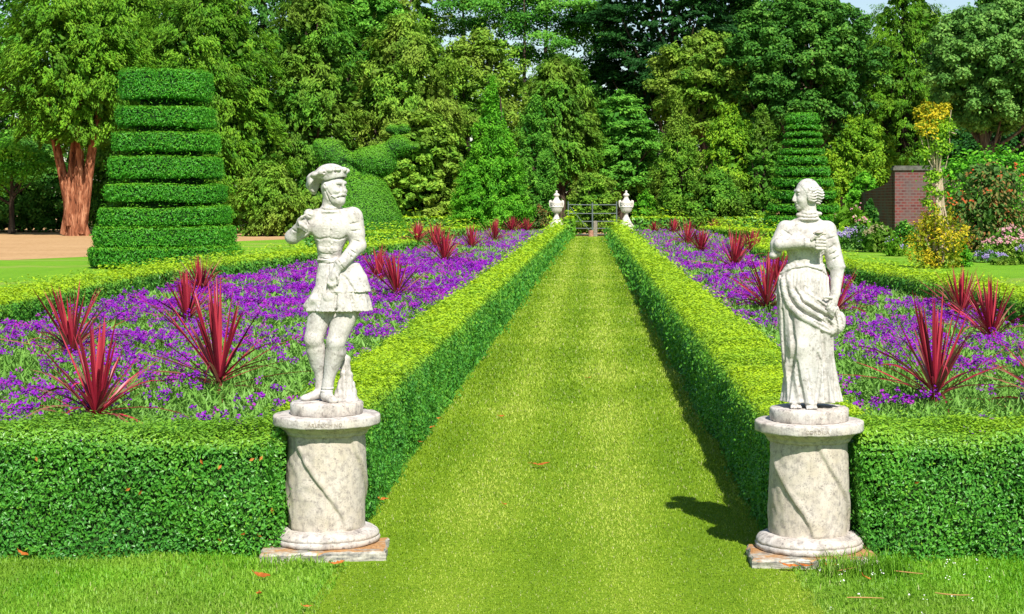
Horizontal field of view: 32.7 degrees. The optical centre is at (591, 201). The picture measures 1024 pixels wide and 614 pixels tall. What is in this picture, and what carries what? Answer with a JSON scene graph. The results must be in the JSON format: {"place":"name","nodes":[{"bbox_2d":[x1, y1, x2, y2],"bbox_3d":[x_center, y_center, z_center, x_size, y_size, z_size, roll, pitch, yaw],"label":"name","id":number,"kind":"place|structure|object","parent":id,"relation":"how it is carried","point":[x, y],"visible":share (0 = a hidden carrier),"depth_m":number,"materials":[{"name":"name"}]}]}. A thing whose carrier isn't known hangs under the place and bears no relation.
{"place":"outdoors","nodes":[
{"label":"outdoors","id":0,"kind":"place"},
{"bbox_2d":[0,351,312,422],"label":"bed soil","id":1,"kind":"structure","parent":0,"point":[204,395],"depth_m":14.55,"materials":[{"name":"brown soil"}]},
{"bbox_2d":[1,281,153,377],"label":"red cordyline","id":2,"kind":"object","parent":1,"relation":"on","point":[68,330],"visible":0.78,"depth_m":15.27,"materials":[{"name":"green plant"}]},
{"bbox_2d":[5,317,187,426],"bbox_3d":[-3.093,1.172,10.724,1.398,0.965,1.218,0,0,44],"label":"red cordyline","id":3,"kind":"object","parent":1,"relation":"on","point":[97,393],"visible":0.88,"depth_m":10.71,"materials":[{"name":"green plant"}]},
{"bbox_2d":[128,269,249,326],"bbox_3d":[-4.513,1.180,19.388,1.339,0.945,1.343,-3,0,-19],"label":"red cordyline","id":4,"kind":"object","parent":1,"relation":"on","point":[185,296],"visible":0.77,"depth_m":19.35,"materials":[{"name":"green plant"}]},
{"bbox_2d":[161,256,239,293],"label":"red cordyline","id":5,"kind":"object","parent":1,"relation":"on","point":[204,281],"visible":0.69,"depth_m":25.48,"materials":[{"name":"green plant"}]},
{"bbox_2d":[127,275,338,415],"bbox_3d":[-2.674,1.210,12.862,1.665,1.367,1.740,0,0,-24],"label":"red cordyline","id":6,"kind":"object","parent":1,"relation":"on","point":[214,357],"visible":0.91,"depth_m":12.80,"materials":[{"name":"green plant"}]},
{"bbox_2d":[0,228,548,441],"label":"verbena bed","id":7,"kind":"object","parent":1,"relation":"on","point":[280,297],"visible":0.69,"depth_m":16.52,"materials":[{"name":"purple plant"}]},
{"bbox_2d":[363,244,413,280],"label":"red cordyline","id":8,"kind":"object","parent":1,"relation":"on","point":[379,258],"visible":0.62,"depth_m":29.53,"materials":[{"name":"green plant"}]},
{"bbox_2d":[365,250,443,298],"bbox_3d":[-2.685,1.165,24.653,1.335,1.091,1.639,-3,4,26],"label":"red cordyline","id":9,"kind":"object","parent":1,"relation":"on","point":[392,276],"visible":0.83,"depth_m":24.60,"materials":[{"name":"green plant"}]},
{"bbox_2d":[403,227,479,261],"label":"red cordyline","id":10,"kind":"object","parent":1,"relation":"on","point":[445,249],"visible":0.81,"depth_m":37.95,"materials":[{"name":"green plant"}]},
{"bbox_2d":[418,220,465,247],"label":"red cordyline","id":11,"kind":"object","parent":1,"relation":"on","point":[437,229],"visible":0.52,"depth_m":47.60,"materials":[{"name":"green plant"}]},
{"bbox_2d":[453,222,491,246],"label":"red cordyline","id":12,"kind":"object","parent":1,"relation":"on","point":[471,239],"visible":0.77,"depth_m":50.78,"materials":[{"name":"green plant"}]},
{"bbox_2d":[478,217,512,239],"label":"red cordyline","id":13,"kind":"object","parent":1,"relation":"on","point":[495,230],"visible":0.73,"depth_m":60.16,"materials":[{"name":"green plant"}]},
{"bbox_2d":[0,548,347,613],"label":"lawn grass","id":14,"kind":"structure","parent":0,"point":[178,580],"depth_m":7.47,"materials":[{"name":"green plant"}]},
{"bbox_2d":[0,214,613,259],"bbox_3d":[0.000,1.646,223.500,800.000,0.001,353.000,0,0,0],"label":"dry ground","id":15,"kind":"structure","parent":0,"point":[35,244],"depth_m":69.11,"materials":[{"name":"beige soil"}]},
{"bbox_2d":[0,132,55,233],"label":"broadleaf tree","id":16,"kind":"object","parent":15,"relation":"on","point":[8,152],"visible":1,"depth_m":89.83,"materials":[{"name":"green plant"}]},
{"bbox_2d":[0,0,69,191],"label":"broadleaf tree","id":17,"kind":"object","parent":15,"relation":"on","point":[3,130],"visible":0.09,"depth_m":110.44,"materials":[{"name":"green plant"}]},
{"bbox_2d":[0,134,99,231],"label":"yew tree","id":18,"kind":"object","parent":15,"relation":"on","point":[39,207],"visible":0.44,"depth_m":95.04,"materials":[{"name":"green plant"}]},
{"bbox_2d":[0,0,167,235],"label":"broadleaf tree","id":19,"kind":"object","parent":15,"relation":"on","point":[54,119],"visible":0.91,"depth_m":83.66,"materials":[{"name":"green plant"}]},
{"bbox_2d":[61,123,128,230],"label":"yew tree","id":20,"kind":"object","parent":15,"relation":"on","point":[101,177],"visible":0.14,"depth_m":93.75,"materials":[{"name":"green plant"}]},
{"bbox_2d":[49,0,167,110],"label":"yew tree","id":21,"kind":"object","parent":15,"relation":"on","point":[138,8],"visible":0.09,"depth_m":97.82,"materials":[{"name":"green plant"}]},
{"bbox_2d":[102,0,298,230],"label":"broadleaf tree","id":22,"kind":"object","parent":15,"relation":"on","point":[187,24],"visible":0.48,"depth_m":90.58,"materials":[{"name":"green plant"}]},
{"bbox_2d":[203,0,332,187],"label":"yew tree","id":23,"kind":"object","parent":15,"relation":"on","point":[264,11],"visible":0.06,"depth_m":108.88,"materials":[{"name":"green plant"}]},
{"bbox_2d":[225,158,311,236],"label":"leafy shrub","id":24,"kind":"object","parent":15,"relation":"on","point":[269,200],"visible":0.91,"depth_m":83.35,"materials":[{"name":"green plant"}]},
{"bbox_2d":[252,0,376,210],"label":"broadleaf tree","id":25,"kind":"object","parent":15,"relation":"on","point":[313,67],"visible":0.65,"depth_m":93.98,"materials":[{"name":"green plant"}]},
{"bbox_2d":[323,0,407,144],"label":"broadleaf tree","id":26,"kind":"object","parent":15,"relation":"on","point":[360,17],"visible":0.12,"depth_m":99.81,"materials":[{"name":"green plant"}]},
{"bbox_2d":[329,0,458,151],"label":"broadleaf tree","id":27,"kind":"object","parent":15,"relation":"on","point":[427,22],"visible":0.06,"depth_m":107.67,"materials":[{"name":"green plant"}]},
{"bbox_2d":[335,8,473,190],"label":"yew tree","id":28,"kind":"object","parent":15,"relation":"on","point":[405,46],"visible":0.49,"depth_m":96.06,"materials":[{"name":"green plant"}]},
{"bbox_2d":[378,107,465,218],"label":"laurel tree","id":29,"kind":"object","parent":15,"relation":"on","point":[420,178],"visible":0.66,"depth_m":87.10,"materials":[{"name":"green plant"}]},
{"bbox_2d":[421,0,506,150],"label":"broadleaf tree","id":30,"kind":"object","parent":15,"relation":"on","point":[450,17],"visible":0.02,"depth_m":113.72,"materials":[{"name":"green plant"}]},
{"bbox_2d":[446,171,489,230],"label":"conifer","id":31,"kind":"object","parent":15,"relation":"on","point":[468,182],"visible":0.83,"depth_m":81.77,"materials":[{"name":"green plant"}]},
{"bbox_2d":[402,208,553,228],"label":"clipped hedge","id":32,"kind":"object","parent":15,"relation":"on","point":[412,219],"visible":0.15,"depth_m":86.03,"materials":[{"name":"green plant"}]},
{"bbox_2d":[418,23,541,198],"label":"broadleaf tree","id":33,"kind":"object","parent":15,"relation":"on","point":[472,50],"visible":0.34,"depth_m":103.10,"materials":[{"name":"green plant"}]},
{"bbox_2d":[445,75,539,230],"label":"conifer","id":34,"kind":"object","parent":15,"relation":"on","point":[491,163],"visible":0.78,"depth_m":82.52,"materials":[{"name":"green plant"}]},
{"bbox_2d":[425,0,600,113],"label":"locust tree","id":35,"kind":"object","parent":15,"relation":"on","point":[541,11],"visible":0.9,"depth_m":107.69,"materials":[{"name":"green plant"}]},
{"bbox_2d":[525,203,550,230],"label":"leafy shrub","id":36,"kind":"object","parent":15,"relation":"on","point":[541,217],"visible":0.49,"depth_m":83.80,"materials":[{"name":"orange plant"}]},
{"bbox_2d":[515,93,562,218],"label":"conifer","id":37,"kind":"object","parent":15,"relation":"on","point":[536,154],"visible":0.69,"depth_m":86.67,"materials":[{"name":"green plant"}]},
{"bbox_2d":[511,52,610,223],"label":"yew tree","id":38,"kind":"object","parent":15,"relation":"on","point":[557,84],"visible":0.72,"depth_m":93.18,"materials":[{"name":"green plant"}]},
{"bbox_2d":[493,0,631,95],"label":"beech tree","id":39,"kind":"object","parent":15,"relation":"on","point":[583,38],"visible":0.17,"depth_m":110.11,"materials":[{"name":"green plant"}]},
{"bbox_2d":[567,201,616,234],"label":"metal gate","id":40,"kind":"structure","parent":15,"relation":"on","point":[592,213],"depth_m":84.17,"materials":[{"name":"metal"}]},
{"bbox_2d":[564,171,621,233],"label":"leafy shrub","id":41,"kind":"object","parent":15,"relation":"on","point":[593,188],"visible":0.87,"depth_m":84.93,"materials":[{"name":"green plant"}]},
{"bbox_2d":[528,52,662,224],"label":"broadleaf tree","id":42,"kind":"object","parent":15,"relation":"on","point":[598,90],"visible":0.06,"depth_m":106.99,"materials":[{"name":"green plant"}]},
{"bbox_2d":[584,89,664,223],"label":"yew tree","id":43,"kind":"object","parent":15,"relation":"on","point":[626,122],"visible":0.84,"depth_m":95.18,"materials":[{"name":"green plant"}]},
{"bbox_2d":[631,189,661,216],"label":"leafy shrub","id":44,"kind":"object","parent":15,"relation":"on","point":[645,197],"visible":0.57,"depth_m":87.79,"materials":[{"name":"green plant"}]},
{"bbox_2d":[556,0,756,175],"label":"cedar","id":45,"kind":"object","parent":15,"relation":"on","point":[634,61],"visible":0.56,"depth_m":105.20,"materials":[{"name":"green plant"}]},
{"bbox_2d":[638,89,710,216],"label":"conifer","id":46,"kind":"object","parent":15,"relation":"on","point":[679,155],"visible":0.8,"depth_m":87.58,"materials":[{"name":"green plant"}]},
{"bbox_2d":[630,207,777,230],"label":"clipped hedge","id":47,"kind":"object","parent":15,"relation":"on","point":[644,222],"visible":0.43,"depth_m":86.05,"materials":[{"name":"green plant"}]},
{"bbox_2d":[642,26,768,172],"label":"oak tree","id":48,"kind":"object","parent":15,"relation":"on","point":[692,70],"visible":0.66,"depth_m":97.67,"materials":[{"name":"green plant"}]},
{"bbox_2d":[677,164,756,225],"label":"leafy shrub","id":49,"kind":"object","parent":15,"relation":"on","point":[723,189],"visible":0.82,"depth_m":86.33,"materials":[{"name":"green plant"}]},
{"bbox_2d":[699,102,762,215],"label":"yew tree","id":50,"kind":"object","parent":15,"relation":"on","point":[728,135],"visible":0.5,"depth_m":88.47,"materials":[{"name":"green plant"}]},
{"bbox_2d":[691,0,792,206],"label":"oak tree","id":51,"kind":"object","parent":15,"relation":"on","point":[736,4],"visible":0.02,"depth_m":107.95,"materials":[{"name":"green plant"}]},
{"bbox_2d":[743,103,784,215],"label":"conifer","id":52,"kind":"object","parent":15,"relation":"on","point":[764,135],"visible":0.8,"depth_m":87.78,"materials":[{"name":"green plant"}]},
{"bbox_2d":[717,0,895,148],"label":"oak tree","id":53,"kind":"object","parent":15,"relation":"on","point":[818,44],"visible":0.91,"depth_m":95.11,"materials":[{"name":"green plant"}]},
{"bbox_2d":[842,171,877,206],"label":"broadleaf tree","id":54,"kind":"object","parent":15,"relation":"on","point":[864,181],"visible":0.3,"depth_m":79.70,"materials":[{"name":"green plant"}]},
{"bbox_2d":[785,40,938,182],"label":"broadleaf tree","id":55,"kind":"object","parent":15,"relation":"on","point":[866,93],"visible":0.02,"depth_m":104.54,"materials":[{"name":"green plant"}]},
{"bbox_2d":[818,114,913,213],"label":"broadleaf tree","id":56,"kind":"object","parent":15,"relation":"on","point":[863,150],"visible":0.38,"depth_m":90.14,"materials":[{"name":"green plant"}]},
{"bbox_2d":[845,0,963,165],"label":"larch tree","id":57,"kind":"object","parent":15,"relation":"on","point":[909,92],"visible":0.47,"depth_m":100.19,"materials":[{"name":"green plant"}]},
{"bbox_2d":[840,166,1023,241],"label":"brick wall","id":58,"kind":"structure","parent":15,"relation":"on","point":[896,196],"depth_m":72.00,"materials":[{"name":"red brick"}]},
{"bbox_2d":[918,0,1023,157],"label":"oak tree","id":59,"kind":"object","parent":15,"relation":"on","point":[985,44],"visible":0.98,"depth_m":84.66,"materials":[{"name":"green plant"}]},
{"bbox_2d":[942,126,1023,165],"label":"broadleaf tree","id":60,"kind":"object","parent":15,"relation":"on","point":[966,140],"visible":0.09,"depth_m":97.15,"materials":[{"name":"green plant"}]},
{"bbox_2d":[0,0,976,186],"label":"sky","id":61,"kind":"structure","parent":0,"point":[862,4],"materials":[{"name":"white"}]},
{"bbox_2d":[0,236,1023,613],"bbox_3d":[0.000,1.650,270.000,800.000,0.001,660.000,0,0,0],"label":"lawn","id":62,"kind":"structure","parent":0,"point":[46,268],"depth_m":7.75,"materials":[{"name":"green plant"}]},
{"bbox_2d":[0,402,291,561],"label":"clipped hedge","id":63,"kind":"object","parent":62,"relation":"on","point":[96,489],"visible":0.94,"depth_m":8.12,"materials":[{"name":"green plant"}]},
{"bbox_2d":[85,64,243,268],"bbox_3d":[-10.816,-0.845,44.298,3.769,5.240,3.776,0,0,0],"label":"tiered topiary","id":64,"kind":"object","parent":62,"relation":"on","point":[166,194],"visible":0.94,"depth_m":43.17,"materials":[{"name":"green plant"}]},
{"bbox_2d":[0,231,422,344],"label":"clipped hedge","id":65,"kind":"object","parent":62,"relation":"on","point":[20,302],"visible":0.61,"depth_m":25.69,"materials":[{"name":"green plant"}]},
{"bbox_2d":[230,550,324,569],"bbox_3d":[-1.414,1.616,7.873,0.453,0.069,0.234,0,0,-7],"label":"grass tuft","id":66,"kind":"object","parent":62,"relation":"on","point":[255,561],"visible":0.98,"depth_m":7.86,"materials":[{"name":"green plant"}]},
{"bbox_2d":[259,409,389,563],"bbox_3d":[-1.246,1.336,8.219,0.609,0.672,0.567,0,0,0],"label":"round pedestal","id":67,"kind":"object","parent":62,"relation":"on","point":[326,482],"visible":1,"depth_m":8.08,"materials":[{"name":"grey stone"}]},
{"bbox_2d":[285,164,372,417],"bbox_3d":[-1.254,0.410,8.248,0.342,1.184,0.346,0,0,-42],"label":"stone statue","id":68,"kind":"object","parent":67,"relation":"on","point":[338,301],"visible":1,"depth_m":8.19,"materials":[{"name":"white stone"}]},
{"bbox_2d":[312,121,417,230],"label":"bird topiary","id":69,"kind":"object","parent":62,"relation":"on","point":[370,196],"visible":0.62,"depth_m":71.45,"materials":[{"name":"green plant"}]},
{"bbox_2d":[303,218,490,248],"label":"clipped hedge","id":70,"kind":"object","parent":62,"relation":"on","point":[380,232],"visible":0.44,"depth_m":66.02,"materials":[{"name":"green plant"}]},
{"bbox_2d":[253,217,573,519],"bbox_3d":[-1.431,1.205,43.977,1.371,1.079,70.889,0,0,0],"label":"clipped hedge","id":71,"kind":"object","parent":62,"relation":"on","point":[409,379],"visible":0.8,"depth_m":13.50,"materials":[{"name":"green plant"}]},
{"bbox_2d":[549,190,563,226],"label":"stone urn","id":72,"kind":"object","parent":62,"relation":"on","point":[556,205],"visible":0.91,"depth_m":79.45,"materials":[{"name":"white stone"}]},
{"bbox_2d":[561,209,582,236],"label":"clipped hedge","id":73,"kind":"object","parent":62,"relation":"on","point":[570,220],"visible":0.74,"depth_m":80.58,"materials":[{"name":"green plant"}]},
{"bbox_2d":[619,191,633,228],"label":"stone urn","id":74,"kind":"object","parent":62,"relation":"on","point":[626,204],"visible":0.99,"depth_m":78.84,"materials":[{"name":"white stone"}]},
{"bbox_2d":[601,219,884,530],"bbox_3d":[1.117,1.200,43.272,1.425,1.073,69.784,0,0,0],"label":"clipped hedge","id":75,"kind":"object","parent":62,"relation":"on","point":[730,368],"visible":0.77,"depth_m":13.27,"materials":[{"name":"green plant"}]},
{"bbox_2d":[699,217,862,248],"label":"clipped hedge","id":76,"kind":"object","parent":62,"relation":"on","point":[721,230],"visible":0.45,"depth_m":69.00,"materials":[{"name":"green plant"}]},
{"bbox_2d":[762,109,841,228],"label":"tiered topiary","id":77,"kind":"object","parent":62,"relation":"on","point":[802,159],"visible":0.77,"depth_m":79.27,"materials":[{"name":"green plant"}]},
{"bbox_2d":[746,415,879,569],"bbox_3d":[1.013,1.342,8.078,0.592,0.660,0.549,0,0,0],"label":"round pedestal","id":78,"kind":"object","parent":62,"relation":"on","point":[808,507],"visible":1,"depth_m":7.93,"materials":[{"name":"grey stone"}]},
{"bbox_2d":[769,179,848,424],"bbox_3d":[1.011,0.452,8.100,0.373,1.123,0.368,0,0,0],"label":"stone statue","id":79,"kind":"object","parent":78,"relation":"on","point":[811,320],"visible":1,"depth_m":8.03,"materials":[{"name":"white stone"}]},
{"bbox_2d":[831,202,872,230],"bbox_3d":[9.381,0.811,63.997,1.869,1.677,1.815,0,0,-27],"label":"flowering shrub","id":80,"kind":"object","parent":62,"relation":"on","point":[851,213],"visible":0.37,"depth_m":63.73,"materials":[{"name":"green plant"}]},
{"bbox_2d":[837,222,866,251],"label":"lavender","id":81,"kind":"object","parent":62,"relation":"on","point":[856,229],"visible":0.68,"depth_m":57.91,"materials":[{"name":"green plant"}]},
{"bbox_2d":[805,546,918,578],"bbox_3d":[1.202,1.593,7.725,0.589,0.114,0.381,0,0,0],"label":"grass tuft","id":82,"kind":"object","parent":62,"relation":"on","point":[898,565],"visible":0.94,"depth_m":7.69,"materials":[{"name":"green plant"}]},
{"bbox_2d":[864,198,879,224],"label":"dark shrub","id":83,"kind":"object","parent":62,"relation":"on","point":[871,210],"visible":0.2,"depth_m":66.91,"materials":[{"name":"green plant"}]},
{"bbox_2d":[742,230,1023,332],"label":"clipped hedge","id":84,"kind":"object","parent":62,"relation":"on","point":[906,280],"visible":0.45,"depth_m":25.15,"materials":[{"name":"green plant"}]},
{"bbox_2d":[878,235,913,256],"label":"lavender","id":85,"kind":"object","parent":62,"relation":"on","point":[891,249],"visible":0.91,"depth_m":52.87,"materials":[{"name":"green plant"}]},
{"bbox_2d":[892,219,919,247],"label":"border plant","id":86,"kind":"object","parent":62,"relation":"on","point":[902,229],"visible":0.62,"depth_m":61.88,"materials":[{"name":"green plant"}]},
{"bbox_2d":[848,405,1023,562],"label":"clipped hedge","id":87,"kind":"object","parent":62,"relation":"on","point":[948,489],"visible":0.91,"depth_m":8.04,"materials":[{"name":"green plant"}]},
{"bbox_2d":[899,99,974,268],"bbox_3d":[8.620,-0.460,43.491,2.037,4.236,1.968,0,0,0],"label":"golden bush","id":88,"kind":"object","parent":62,"relation":"on","point":[935,226],"visible":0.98,"depth_m":43.40,"materials":[{"name":"yellow plant"}]},
{"bbox_2d":[954,240,973,266],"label":"green shrub","id":89,"kind":"object","parent":62,"relation":"on","point":[967,255],"visible":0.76,"depth_m":44.09,"materials":[{"name":"green plant"}]},
{"bbox_2d":[912,138,1023,242],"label":"climbing shrub","id":90,"kind":"object","parent":62,"relation":"on","point":[991,158],"visible":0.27,"depth_m":61.76,"materials":[{"name":"green plant"}]},
{"bbox_2d":[933,150,1023,252],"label":"flowering shrub","id":91,"kind":"object","parent":62,"relation":"on","point":[980,209],"visible":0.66,"depth_m":56.65,"materials":[{"name":"green plant"}]},
{"bbox_2d":[969,249,1007,262],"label":"lavender","id":92,"kind":"object","parent":62,"relation":"on","point":[985,256],"visible":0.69,"depth_m":47.38,"materials":[{"name":"purple plant"}]},
{"bbox_2d":[979,223,1023,257],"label":"pink flowers","id":93,"kind":"object","parent":62,"relation":"on","point":[1006,236],"visible":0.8,"depth_m":49.79,"materials":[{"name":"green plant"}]},
{"bbox_2d":[989,255,1018,264],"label":"border plant","id":94,"kind":"object","parent":62,"relation":"on","point":[1002,260],"visible":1,"depth_m":45.45,"materials":[{"name":"green plant"}]},
{"bbox_2d":[304,236,823,613],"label":"grass path","id":95,"kind":"structure","parent":0,"point":[705,592],"depth_m":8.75,"materials":[{"name":"green plant"}]},
{"bbox_2d":[632,228,1023,444],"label":"verbena bed","id":96,"kind":"object","parent":0,"point":[864,329],"visible":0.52,"depth_m":16.05,"materials":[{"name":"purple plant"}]},
{"bbox_2d":[660,219,708,243],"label":"red cordyline","id":97,"kind":"object","parent":96,"relation":"on","point":[688,231],"visible":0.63,"depth_m":54.41,"materials":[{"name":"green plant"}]},
{"bbox_2d":[681,228,716,252],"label":"red cordyline","id":98,"kind":"object","parent":96,"relation":"on","point":[701,243],"visible":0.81,"depth_m":45.59,"materials":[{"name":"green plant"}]},
{"bbox_2d":[684,227,762,265],"bbox_3d":[2.818,1.261,34.495,2.243,1.636,1.960,4,1,42],"label":"red cordyline","id":99,"kind":"object","parent":96,"relation":"on","point":[736,253],"visible":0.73,"depth_m":34.44,"materials":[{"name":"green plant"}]},
{"bbox_2d":[713,252,786,308],"bbox_3d":[2.210,1.163,22.244,1.839,1.138,1.684,0,0,-19],"label":"red cordyline","id":100,"kind":"object","parent":96,"relation":"on","point":[766,293],"visible":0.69,"depth_m":22.23,"materials":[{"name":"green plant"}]},
{"bbox_2d":[827,270,883,313],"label":"red cordyline","id":101,"kind":"object","parent":96,"relation":"on","point":[839,304],"visible":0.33,"depth_m":21.43,"materials":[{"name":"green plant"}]},
{"bbox_2d":[837,291,1016,414],"bbox_3d":[2.272,1.123,12.019,1.395,1.064,1.448,0,0,14],"label":"red cordyline","id":102,"kind":"object","parent":96,"relation":"on","point":[936,371],"visible":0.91,"depth_m":11.91,"materials":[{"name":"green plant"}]},
{"bbox_2d":[912,265,998,322],"bbox_3d":[4.336,1.199,20.303,1.307,0.933,1.496,1,3,23],"label":"red cordyline","id":103,"kind":"object","parent":96,"relation":"on","point":[961,297],"visible":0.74,"depth_m":20.42,"materials":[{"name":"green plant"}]},
{"bbox_2d":[915,273,1023,340],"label":"red cordyline","id":104,"kind":"object","parent":96,"relation":"on","point":[989,308],"visible":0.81,"depth_m":16.89,"materials":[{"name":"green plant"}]},
{"bbox_2d":[962,337,1023,402],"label":"red cordyline","id":105,"kind":"object","parent":96,"relation":"on","point":[1013,374],"visible":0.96,"depth_m":11.55,"materials":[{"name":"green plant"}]},
{"bbox_2d":[856,221,896,252],"bbox_3d":[9.457,1.114,56.975,1.218,1.072,1.404,0,0,-41],"label":"flowering shrub","id":106,"kind":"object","parent":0,"point":[877,233],"depth_m":56.82,"materials":[{"name":"green plant"}]},
{"bbox_2d":[792,547,1023,613],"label":"lawn grass","id":107,"kind":"structure","parent":0,"point":[919,602],"depth_m":7.40,"materials":[{"name":"green plant"}]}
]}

